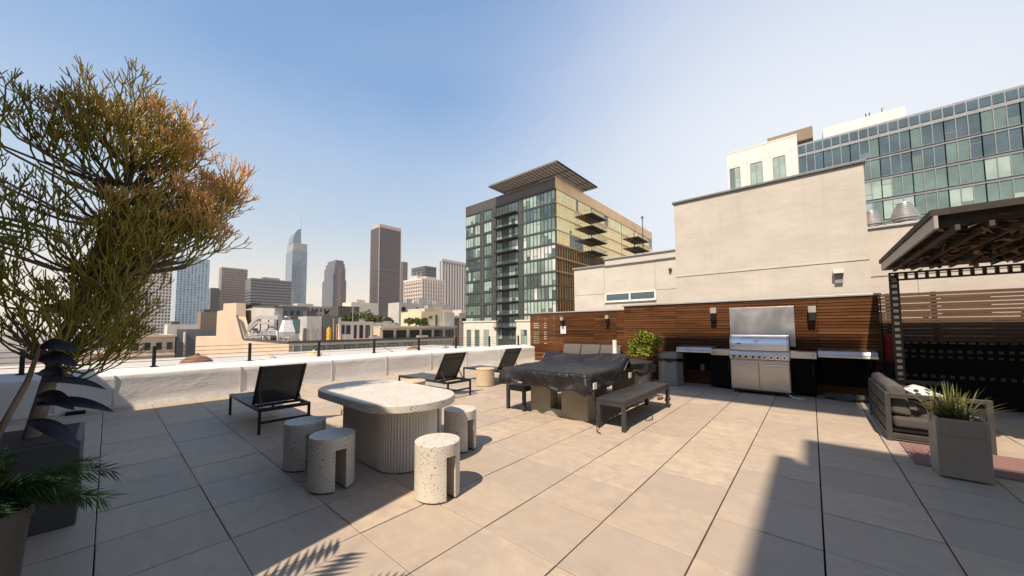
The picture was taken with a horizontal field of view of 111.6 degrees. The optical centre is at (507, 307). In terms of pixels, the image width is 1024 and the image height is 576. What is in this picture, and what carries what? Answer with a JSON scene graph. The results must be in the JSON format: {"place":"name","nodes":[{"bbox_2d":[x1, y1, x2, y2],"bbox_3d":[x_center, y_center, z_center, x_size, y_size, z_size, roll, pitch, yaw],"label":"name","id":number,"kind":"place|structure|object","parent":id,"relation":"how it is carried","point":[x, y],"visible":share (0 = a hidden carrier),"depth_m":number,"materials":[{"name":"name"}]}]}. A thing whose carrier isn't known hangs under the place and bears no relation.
{"place":"outdoors","nodes":[
{"label":"outdoors","id":0,"kind":"place"},
{"bbox_2d":[0,216,84,252],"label":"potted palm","id":1,"kind":"object","parent":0,"point":[10,224],"visible":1,"depth_m":1.00,"materials":[{"name":"green plant"}]},
{"bbox_2d":[0,331,106,365],"bbox_3d":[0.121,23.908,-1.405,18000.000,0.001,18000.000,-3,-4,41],"label":"ground","id":2,"kind":"structure","parent":0,"point":[7,357],"depth_m":410.14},
{"bbox_2d":[103,313,176,359],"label":"cream apartment house","id":3,"kind":"structure","parent":2,"relation":"on","point":[161,340],"depth_m":77.16,"materials":[{"name":"beige concrete"}]},
{"bbox_2d":[133,247,172,333],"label":"office tower","id":4,"kind":"structure","parent":2,"relation":"on","point":[161,321],"depth_m":386.92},
{"bbox_2d":[170,257,209,324],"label":"residential tower","id":5,"kind":"structure","parent":2,"relation":"on","point":[189,293],"depth_m":446.21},
{"bbox_2d":[172,329,215,357],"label":"grey building","id":6,"kind":"structure","parent":2,"relation":"on","point":[185,339],"depth_m":82.77,"materials":[{"name":"concrete"}]},
{"bbox_2d":[197,309,216,328],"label":"building","id":7,"kind":"structure","parent":2,"relation":"on","point":[206,318],"depth_m":122.76,"materials":[{"name":"beige concrete"}]},
{"bbox_2d":[218,267,247,310],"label":"office tower","id":8,"kind":"structure","parent":2,"relation":"on","point":[231,285],"depth_m":551.97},
{"bbox_2d":[245,277,290,305],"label":"office building","id":9,"kind":"structure","parent":2,"relation":"on","point":[265,291],"depth_m":500.11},
{"bbox_2d":[0,345,540,373],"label":"neighbour roof","id":10,"kind":"structure","parent":2,"relation":"on","point":[40,367],"depth_m":28.19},
{"bbox_2d":[285,212,306,304],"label":"sail crowned tower","id":11,"kind":"structure","parent":2,"relation":"on","point":[296,266],"depth_m":911.48,"materials":[{"name":"blue glass"}]},
{"bbox_2d":[195,303,453,355],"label":"building","id":12,"kind":"structure","parent":2,"relation":"on","point":[234,320],"depth_m":52.08,"materials":[{"name":"beige concrete"}]},
{"bbox_2d":[247,315,281,340],"bbox_3d":[-33.101,2.731,46.755,13.863,3.429,0.775,-3,-4,41],"label":"roof duct","id":13,"kind":"object","parent":12,"relation":"on","point":[254,323],"visible":0.97,"depth_m":45.72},
{"bbox_2d":[298,311,321,340],"bbox_3d":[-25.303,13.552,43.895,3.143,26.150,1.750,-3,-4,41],"label":"stair bulkhead","id":14,"kind":"object","parent":12,"relation":"on","point":[310,325],"visible":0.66,"depth_m":43.69,"materials":[{"name":"white concrete"}]},
{"bbox_2d":[321,315,337,339],"bbox_3d":[-24.075,13.909,45.393,3.000,25.600,1.950,-3,-4,41],"label":"dark enclosure","id":15,"kind":"object","parent":12,"relation":"on","point":[327,321],"visible":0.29,"depth_m":44.99,"materials":[{"name":"metal"}]},
{"bbox_2d":[322,260,345,306],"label":"stepped tower","id":16,"kind":"structure","parent":2,"relation":"on","point":[334,288],"depth_m":730.57,"materials":[{"name":"stone"}]},
{"bbox_2d":[338,321,372,338],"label":"white loft building","id":17,"kind":"structure","parent":2,"relation":"on","point":[359,330],"depth_m":52.59,"materials":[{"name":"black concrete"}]},
{"bbox_2d":[342,300,377,325],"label":"building","id":18,"kind":"structure","parent":2,"relation":"on","point":[362,305],"depth_m":176.39,"materials":[{"name":"concrete"}]},
{"bbox_2d":[369,224,400,322],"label":"monolith tower","id":19,"kind":"structure","parent":2,"relation":"on","point":[385,268],"depth_m":753.00,"materials":[{"name":"concrete"}]},
{"bbox_2d":[372,326,456,345],"bbox_3d":[-18.940,15.541,62.097,12.700,24.250,15.120,-3,-4,41],"label":"ribbon window building","id":20,"kind":"structure","parent":2,"relation":"on","point":[404,331],"depth_m":57.64,"materials":[{"name":"beige concrete"}]},
{"bbox_2d":[401,311,453,325],"bbox_3d":[-15.165,2.264,65.848,6.600,2.540,7.400,-3,-4,41],"label":"stucco bulkhead","id":21,"kind":"object","parent":20,"relation":"on","point":[440,318],"visible":0.89,"depth_m":63.74,"materials":[{"name":"paint"}]},
{"bbox_2d":[388,301,453,325],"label":"building","id":22,"kind":"structure","parent":2,"relation":"on","point":[396,310],"depth_m":172.02,"materials":[{"name":"beige concrete"}]},
{"bbox_2d":[403,275,445,304],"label":"gridded hotel","id":23,"kind":"structure","parent":2,"relation":"on","point":[431,290],"depth_m":352.42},
{"bbox_2d":[439,259,465,309],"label":"striped tower","id":24,"kind":"structure","parent":2,"relation":"on","point":[453,274],"depth_m":509.08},
{"bbox_2d":[463,160,651,346],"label":"glass apartment tower","id":25,"kind":"structure","parent":2,"relation":"on","point":[535,236],"depth_m":88.72,"materials":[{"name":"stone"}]},
{"bbox_2d":[523,189,554,209],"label":"window","id":26,"kind":"structure","parent":25,"relation":"in","point":[549,196],"depth_m":83.90,"materials":[{"name":"green glass"}]},
{"bbox_2d":[523,203,555,222],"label":"window","id":27,"kind":"structure","parent":25,"relation":"in","point":[547,210],"depth_m":83.70,"materials":[{"name":"green glass"}]},
{"bbox_2d":[523,216,555,235],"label":"window","id":28,"kind":"structure","parent":25,"relation":"in","point":[549,223],"depth_m":83.51,"materials":[{"name":"green glass"}]},
{"bbox_2d":[523,230,555,248],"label":"window","id":29,"kind":"structure","parent":25,"relation":"in","point":[547,237],"depth_m":83.33,"materials":[{"name":"green glass"}]},
{"bbox_2d":[523,244,555,261],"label":"window","id":30,"kind":"structure","parent":25,"relation":"in","point":[550,250],"depth_m":83.17,"materials":[{"name":"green glass"}]},
{"bbox_2d":[523,258,555,274],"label":"window","id":31,"kind":"structure","parent":25,"relation":"in","point":[546,265],"depth_m":83.01,"materials":[{"name":"green glass"}]},
{"bbox_2d":[523,272,555,287],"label":"window","id":32,"kind":"structure","parent":25,"relation":"in","point":[544,279],"depth_m":82.85,"materials":[{"name":"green glass"}]},
{"bbox_2d":[523,286,556,300],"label":"window","id":33,"kind":"structure","parent":25,"relation":"in","point":[543,292],"depth_m":82.56,"materials":[{"name":"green glass"}]},
{"bbox_2d":[523,300,556,313],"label":"window","id":34,"kind":"structure","parent":25,"relation":"in","point":[538,306],"depth_m":82.42,"materials":[{"name":"green glass"}]},
{"bbox_2d":[557,258,587,273],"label":"window","id":35,"kind":"structure","parent":25,"relation":"in","point":[563,265],"depth_m":83.40,"materials":[{"name":"beige glass"}]},
{"bbox_2d":[556,189,590,214],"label":"window","id":36,"kind":"structure","parent":25,"relation":"in","point":[561,197],"depth_m":86.31,"materials":[{"name":"beige glass"}]},
{"bbox_2d":[556,203,590,226],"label":"window","id":37,"kind":"structure","parent":25,"relation":"in","point":[564,212],"depth_m":86.22,"materials":[{"name":"beige glass"}]},
{"bbox_2d":[556,216,590,238],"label":"window","id":38,"kind":"structure","parent":25,"relation":"in","point":[563,225],"depth_m":86.08,"materials":[{"name":"beige glass"}]},
{"bbox_2d":[557,230,591,250],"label":"window","id":39,"kind":"structure","parent":25,"relation":"in","point":[562,238],"depth_m":86.04,"materials":[{"name":"beige glass"}]},
{"bbox_2d":[557,244,591,265],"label":"window","id":40,"kind":"structure","parent":25,"relation":"in","point":[564,252],"depth_m":85.96,"materials":[{"name":"beige glass"}]},
{"bbox_2d":[573,249,676,310],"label":"stucco building","id":41,"kind":"structure","parent":2,"relation":"on","point":[613,283],"depth_m":13.04,"materials":[{"name":"paint"}]},
{"bbox_2d":[605,291,655,302],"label":"window","id":42,"kind":"structure","parent":41,"relation":"in","point":[644,295],"depth_m":12.90,"materials":[{"name":"white glass"}]},
{"bbox_2d":[727,85,1023,224],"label":"glass office block","id":43,"kind":"structure","parent":2,"relation":"on","point":[964,152],"depth_m":50.93,"materials":[{"name":"white stone"}]},
{"bbox_2d":[750,161,762,184],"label":"window","id":44,"kind":"structure","parent":43,"relation":"in","point":[756,169],"depth_m":63.76,"materials":[{"name":"green glass"}]},
{"bbox_2d":[772,155,785,178],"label":"window","id":45,"kind":"structure","parent":43,"relation":"in","point":[779,163],"depth_m":61.59,"materials":[{"name":"green glass"}]},
{"bbox_2d":[798,151,823,173],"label":"window","id":46,"kind":"structure","parent":43,"relation":"in","point":[815,161],"depth_m":58.97,"materials":[{"name":"blue glass"}]},
{"bbox_2d":[823,145,850,167],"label":"window","id":47,"kind":"structure","parent":43,"relation":"in","point":[839,155],"depth_m":56.85,"materials":[{"name":"blue glass"}]},
{"bbox_2d":[849,137,879,161],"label":"window","id":48,"kind":"structure","parent":43,"relation":"in","point":[870,148],"depth_m":54.76,"materials":[{"name":"blue glass"}]},
{"bbox_2d":[864,158,881,179],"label":"window","id":49,"kind":"structure","parent":43,"relation":"in","point":[872,168],"depth_m":54.13,"materials":[{"name":"blue glass"}]},
{"bbox_2d":[865,179,882,200],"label":"window","id":50,"kind":"structure","parent":43,"relation":"in","point":[873,189],"depth_m":53.96,"materials":[{"name":"green glass"}]},
{"bbox_2d":[879,129,910,155],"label":"window","id":51,"kind":"structure","parent":43,"relation":"in","point":[898,141],"depth_m":52.68,"materials":[{"name":"blue glass"}]},
{"bbox_2d":[880,151,912,176],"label":"window","id":52,"kind":"structure","parent":43,"relation":"in","point":[902,162],"depth_m":52.48,"materials":[{"name":"blue glass"}]},
{"bbox_2d":[882,173,914,197],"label":"window","id":53,"kind":"structure","parent":43,"relation":"in","point":[901,184],"depth_m":52.29,"materials":[{"name":"green glass"}]},
{"bbox_2d":[882,195,915,218],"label":"window","id":54,"kind":"structure","parent":43,"relation":"in","point":[889,204],"depth_m":52.59,"materials":[{"name":"green glass"}]},
{"bbox_2d":[909,121,944,148],"bbox_3d":[60.947,-25.055,50.637,3.270,2.970,0.130,-3,-4,41],"label":"window","id":55,"kind":"structure","parent":43,"relation":"in","point":[933,133],"depth_m":50.59,"materials":[{"name":"blue glass"}]},
{"bbox_2d":[912,143,946,170],"bbox_3d":[60.964,-21.741,50.442,3.270,2.970,0.130,-3,-4,41],"label":"window","id":56,"kind":"structure","parent":43,"relation":"in","point":[932,156],"depth_m":50.39,"materials":[{"name":"blue glass"}]},
{"bbox_2d":[913,166,948,192],"bbox_3d":[60.981,-18.427,50.247,3.270,2.970,0.130,-3,-4,41],"label":"window","id":57,"kind":"structure","parent":43,"relation":"in","point":[936,178],"depth_m":50.20,"materials":[{"name":"green glass"}]},
{"bbox_2d":[915,189,950,213],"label":"window","id":58,"kind":"structure","parent":43,"relation":"in","point":[925,202],"depth_m":50.05,"materials":[{"name":"green glass"}]},
{"bbox_2d":[944,112,981,140],"bbox_3d":[63.344,-25.190,48.552,3.270,2.970,0.130,-3,-4,41],"label":"window","id":59,"kind":"structure","parent":43,"relation":"in","point":[970,124],"depth_m":48.51,"materials":[{"name":"blue glass"}]},
{"bbox_2d":[946,135,983,163],"bbox_3d":[63.361,-21.876,48.357,3.270,2.970,0.130,-3,-4,41],"label":"window","id":60,"kind":"structure","parent":43,"relation":"in","point":[969,148],"depth_m":48.31,"materials":[{"name":"blue glass"}]},
{"bbox_2d":[947,159,985,186],"bbox_3d":[63.378,-18.561,48.163,3.270,2.970,0.130,-3,-4,41],"label":"window","id":61,"kind":"structure","parent":43,"relation":"in","point":[973,171],"depth_m":48.11,"materials":[{"name":"green glass"}]},
{"bbox_2d":[949,183,987,206],"bbox_3d":[63.395,-15.247,47.968,3.270,2.970,0.130,-3,-4,41],"label":"window","id":62,"kind":"structure","parent":43,"relation":"in","point":[972,194],"depth_m":47.92,"materials":[{"name":"green glass"}]},
{"bbox_2d":[980,102,1021,132],"bbox_3d":[65.742,-25.325,46.467,3.270,2.970,0.130,-3,-4,41],"label":"window","id":63,"kind":"structure","parent":43,"relation":"in","point":[1009,115],"depth_m":46.41,"materials":[{"name":"blue glass"}]},
{"bbox_2d":[982,126,1023,156],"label":"window","id":64,"kind":"structure","parent":43,"relation":"in","point":[1008,140],"depth_m":46.21,"materials":[{"name":"blue glass"}]},
{"bbox_2d":[985,151,1023,179],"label":"window","id":65,"kind":"structure","parent":43,"relation":"in","point":[1008,165],"depth_m":46.08,"materials":[{"name":"green glass"}]},
{"bbox_2d":[987,177,1023,201],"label":"window","id":66,"kind":"structure","parent":43,"relation":"in","point":[1014,187],"depth_m":45.95,"materials":[{"name":"green glass"}]},
{"bbox_2d":[279,316,294,340],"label":"cooling tower","id":67,"kind":"structure","parent":0,"point":[287,329],"depth_m":40.20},
{"bbox_2d":[92,360,826,575],"bbox_3d":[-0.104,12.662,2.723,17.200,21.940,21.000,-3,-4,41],"label":"roof slab","id":68,"kind":"structure","parent":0,"point":[825,571],"depth_m":2.81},
{"bbox_2d":[0,344,534,421],"bbox_3d":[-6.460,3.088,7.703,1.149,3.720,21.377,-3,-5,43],"label":"parapet wall","id":69,"kind":"structure","parent":68,"relation":"on","point":[133,386],"depth_m":7.56,"materials":[{"name":"concrete"}]},
{"bbox_2d":[0,335,518,374],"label":"cable railing","id":70,"kind":"object","parent":69,"relation":"on","point":[22,362],"visible":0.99,"depth_m":8.42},
{"bbox_2d":[4,361,1023,575],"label":"terrace floor","id":71,"kind":"structure","parent":68,"relation":"on","point":[696,479],"depth_m":2.91,"materials":[{"name":"tile"}]},
{"bbox_2d":[0,339,113,448],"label":"dark leaf plant","id":72,"kind":"object","parent":71,"relation":"on","point":[57,430],"visible":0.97,"depth_m":1.75,"materials":[{"name":"grey plant"}]},
{"bbox_2d":[0,448,126,575],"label":"needle leaf plant","id":73,"kind":"object","parent":71,"relation":"on","point":[22,497],"visible":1,"depth_m":1.32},
{"bbox_2d":[0,54,260,536],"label":"pencil cactus tree","id":74,"kind":"object","parent":71,"relation":"on","point":[139,224],"visible":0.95,"depth_m":2.85,"materials":[{"name":"green plant"}]},
{"bbox_2d":[228,363,310,434],"bbox_3d":[-3.864,1.339,5.598,1.760,0.922,0.660,-3,-4,41],"label":"sun lounger","id":75,"kind":"object","parent":71,"relation":"on","point":[278,384],"visible":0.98,"depth_m":5.20,"materials":[{"name":"grey"}]},
{"bbox_2d":[282,416,325,471],"bbox_3d":[-2.168,1.446,3.713,0.390,0.470,0.390,-3,-5,43],"label":"terrazzo stool","id":76,"kind":"object","parent":71,"relation":"on","point":[299,431],"visible":0.81,"depth_m":3.54,"materials":[{"name":"grey stone"}]},
{"bbox_2d":[307,428,354,494],"bbox_3d":[-1.639,1.416,3.240,0.390,0.470,0.390,-3,-4,41],"label":"terrazzo stool","id":77,"kind":"object","parent":71,"relation":"on","point":[331,457],"visible":1,"depth_m":3.09,"materials":[{"name":"grey stone"}]},
{"bbox_2d":[318,380,454,473],"bbox_3d":[-1.469,1.341,4.105,1.970,0.720,1.040,-3,-4,41],"label":"terrazzo table","id":78,"kind":"object","parent":71,"relation":"on","point":[389,422],"visible":0.91,"depth_m":3.60,"materials":[{"name":"beige concrete"}]},
{"bbox_2d":[398,352,470,394],"bbox_3d":[-1.686,1.461,7.865,1.760,0.922,0.660,-3,-4,39],"label":"sun lounger","id":79,"kind":"object","parent":71,"relation":"on","point":[449,367],"visible":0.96,"depth_m":7.52,"materials":[{"name":"black"}]},
{"bbox_2d":[414,433,459,504],"bbox_3d":[-0.620,1.400,3.055,0.390,0.470,0.390,-3,-4,41],"label":"terrazzo stool","id":80,"kind":"object","parent":71,"relation":"on","point":[437,470],"visible":1,"depth_m":2.90,"materials":[{"name":"beige stone"}]},
{"bbox_2d":[444,405,475,452],"bbox_3d":[-0.580,1.468,4.226,0.390,0.470,0.390,-3,-4,41],"label":"terrazzo stool","id":81,"kind":"object","parent":71,"relation":"on","point":[460,421],"visible":0.77,"depth_m":4.08,"materials":[{"name":"beige stone"}]},
{"bbox_2d":[476,367,494,385],"bbox_3d":[-0.576,1.750,8.803,0.484,0.424,0.484,-3,-4,41],"label":"drum table","id":82,"kind":"object","parent":71,"relation":"on","point":[484,376],"visible":1,"depth_m":8.61,"materials":[{"name":"concrete"}]},
{"bbox_2d":[463,348,521,377],"bbox_3d":[-0.396,1.549,9.473,1.760,0.922,0.660,-3,-5,42],"label":"sun lounger","id":83,"kind":"object","parent":71,"relation":"on","point":[510,356],"visible":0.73,"depth_m":9.10,"materials":[{"name":"black"}]},
{"bbox_2d":[506,383,530,411],"bbox_3d":[0.807,1.641,6.938,0.420,0.430,2.080,-3,-4,41],"label":"bench","id":84,"kind":"object","parent":71,"relation":"on","point":[523,389],"visible":0.45,"depth_m":6.15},
{"bbox_2d":[529,309,624,359],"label":"timber wall","id":85,"kind":"structure","parent":71,"relation":"on","point":[588,327],"depth_m":13.98,"materials":[{"name":"brown wood"}]},
{"bbox_2d":[531,364,638,421],"bbox_3d":[1.423,1.378,6.520,1.600,0.900,2.740,-3,-4,41],"label":"table","id":86,"kind":"object","parent":71,"relation":"on","point":[574,406],"visible":0.28,"depth_m":5.78,"materials":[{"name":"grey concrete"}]},
{"bbox_2d":[498,351,655,433],"bbox_3d":[1.474,1.327,6.468,1.938,0.982,2.944,-3,-4,41],"label":"table cover","id":87,"kind":"object","parent":86,"relation":"on","point":[584,375],"visible":1,"depth_m":5.75,"materials":[{"name":"black plastic"}]},
{"bbox_2d":[556,344,624,353],"bbox_3d":[2.889,1.757,12.513,2.400,0.831,0.780,-3,-4,41],"label":"patio sofa","id":88,"kind":"object","parent":71,"relation":"on","point":[581,348],"visible":0.28,"depth_m":12.58,"materials":[{"name":"beige fabric"}]},
{"bbox_2d":[596,381,669,432],"bbox_3d":[2.102,1.560,5.679,0.430,0.430,2.000,-3,-4,41],"label":"bench","id":89,"kind":"object","parent":71,"relation":"on","point":[623,398],"visible":0.98,"depth_m":5.22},
{"bbox_2d":[626,330,662,382],"bbox_3d":[3.632,1.281,9.230,0.826,1.389,0.973,1,-4,-27],"label":"potted shrub","id":90,"kind":"object","parent":71,"relation":"on","point":[644,345],"visible":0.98,"depth_m":9.05,"materials":[{"name":"green plant"}]},
{"bbox_2d":[657,351,683,385],"bbox_3d":[4.128,1.542,8.827,0.607,0.815,0.590,-3,-4,41],"label":"litter bin","id":91,"kind":"object","parent":71,"relation":"on","point":[671,368],"visible":0.95,"depth_m":8.63,"materials":[{"name":"grey plastic"}]},
{"bbox_2d":[710,355,731,387],"bbox_3d":[5.152,1.512,8.351,0.430,0.750,0.433,-3,-4,41],"label":"black cabinet","id":92,"kind":"object","parent":71,"relation":"on","point":[720,370],"visible":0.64,"depth_m":8.20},
{"bbox_2d":[622,293,885,395],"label":"timber wall","id":93,"kind":"structure","parent":71,"relation":"on","point":[848,321],"depth_m":7.62,"materials":[{"name":"brown wood"}]},
{"bbox_2d":[676,345,716,362],"bbox_3d":[4.685,1.193,8.635,0.760,0.485,0.715,-3,-4,41],"label":"wall counter","id":94,"kind":"object","parent":93,"relation":"attached to","point":[684,349],"depth_m":8.51,"materials":[{"name":"silver metal"}]},
{"bbox_2d":[729,306,795,346],"bbox_3d":[5.879,0.446,8.089,1.220,0.900,0.030,-3,-4,41],"label":"splash panel","id":95,"kind":"object","parent":93,"relation":"attached to","point":[779,320],"visible":0.76,"depth_m":8.04,"materials":[{"name":"silver metal"}]},
{"bbox_2d":[817,348,878,373],"bbox_3d":[6.694,1.080,6.888,0.830,0.485,0.715,-3,-4,41],"label":"wall counter","id":96,"kind":"object","parent":93,"relation":"attached to","point":[869,355],"depth_m":6.74,"materials":[{"name":"silver metal"}]},
{"bbox_2d":[711,334,816,396],"bbox_3d":[5.542,1.236,7.617,1.835,1.268,0.709,-3,-4,41],"label":"gas barbecue","id":97,"kind":"object","parent":71,"relation":"on","point":[760,363],"visible":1,"depth_m":7.40,"materials":[{"name":"silver metal"}]},
{"bbox_2d":[731,360,759,388],"bbox_3d":[5.153,1.456,7.570,0.497,0.600,0.069,-3,-4,41],"label":"door","id":98,"kind":"structure","parent":97,"relation":"in","point":[745,373],"depth_m":7.57,"materials":[{"name":"silver metal"}]},
{"bbox_2d":[759,361,789,391],"bbox_3d":[5.537,1.434,7.236,0.497,0.600,0.069,-3,-4,41],"label":"door","id":99,"kind":"structure","parent":97,"relation":"in","point":[774,376],"depth_m":7.24,"materials":[{"name":"silver metal"}]},
{"bbox_2d":[793,358,816,395],"bbox_3d":[6.287,1.448,7.364,0.360,0.750,0.433,-3,-4,41],"label":"black cabinet","id":100,"kind":"object","parent":71,"relation":"on","point":[805,379],"visible":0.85,"depth_m":7.21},
{"bbox_2d":[868,372,996,454],"bbox_3d":[5.696,1.348,4.812,0.835,0.715,1.720,-3,-4,41],"label":"patio sofa","id":101,"kind":"object","parent":71,"relation":"on","point":[892,408],"visible":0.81,"depth_m":4.42,"materials":[{"name":"grey fabric"}]},
{"bbox_2d":[904,384,942,405],"bbox_3d":[5.297,1.123,4.402,0.420,0.150,0.400,2,24,-34],"label":"throw pillow","id":102,"kind":"object","parent":101,"relation":"on","point":[913,389],"visible":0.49,"depth_m":4.36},
{"bbox_2d":[879,197,1023,386],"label":"pergola","id":103,"kind":"object","parent":71,"relation":"on","point":[990,232],"visible":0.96,"depth_m":4.63,"materials":[{"name":"brown metal"}]},
{"bbox_2d":[911,381,1010,484],"bbox_3d":[4.345,1.163,3.405,0.608,0.902,0.668,0,-3,-11],"label":"square planter","id":104,"kind":"object","parent":71,"relation":"on","point":[960,443],"visible":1,"depth_m":3.29,"materials":[{"name":"concrete"}]},
{"bbox_2d":[899,442,1023,481],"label":"striped rug","id":105,"kind":"object","parent":71,"relation":"on","point":[1009,468],"visible":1,"depth_m":3.67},
{"bbox_2d":[903,341,1023,411],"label":"lattice screen","id":106,"kind":"object","parent":71,"relation":"on","point":[994,374],"visible":0.86,"depth_m":6.05,"materials":[{"name":"metal"}]},
{"bbox_2d":[672,159,871,302],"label":"stucco building","id":107,"kind":"structure","parent":68,"relation":"on","point":[802,234],"depth_m":8.26,"materials":[{"name":"paint"}]},
{"bbox_2d":[868,220,1023,344],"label":"stucco building","id":108,"kind":"structure","parent":68,"relation":"on","point":[883,240],"depth_m":7.09,"materials":[{"name":"paint"}]},
{"bbox_2d":[889,201,920,223],"bbox_3d":[8.794,-2.055,7.713,0.469,0.559,0.469,-3,-4,41],"label":"roof ventilator","id":109,"kind":"object","parent":108,"relation":"on","point":[907,211],"visible":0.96,"depth_m":7.60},
{"bbox_2d":[878,288,1023,375],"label":"slat fence","id":110,"kind":"object","parent":68,"relation":"on","point":[933,331],"visible":0.38,"depth_m":6.60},
{"bbox_2d":[0,0,1023,331],"label":"sky","id":111,"kind":"structure","parent":0,"point":[355,116],"materials":[{"name":"blue"}]},
{"bbox_2d":[823,393,868,401],"bbox_3d":[6.601,1.742,6.746,0.720,0.140,0.352,-3,-4,41],"label":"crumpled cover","id":112,"kind":"object","parent":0,"point":[848,397],"visible":0.86,"depth_m":6.68,"materials":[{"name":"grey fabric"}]},
{"bbox_2d":[881,334,896,378],"bbox_3d":[7.625,1.180,6.927,0.185,1.280,0.255,-3,-4,41],"label":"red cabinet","id":113,"kind":"object","parent":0,"point":[888,352],"visible":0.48,"depth_m":6.90,"materials":[{"name":"metal"}]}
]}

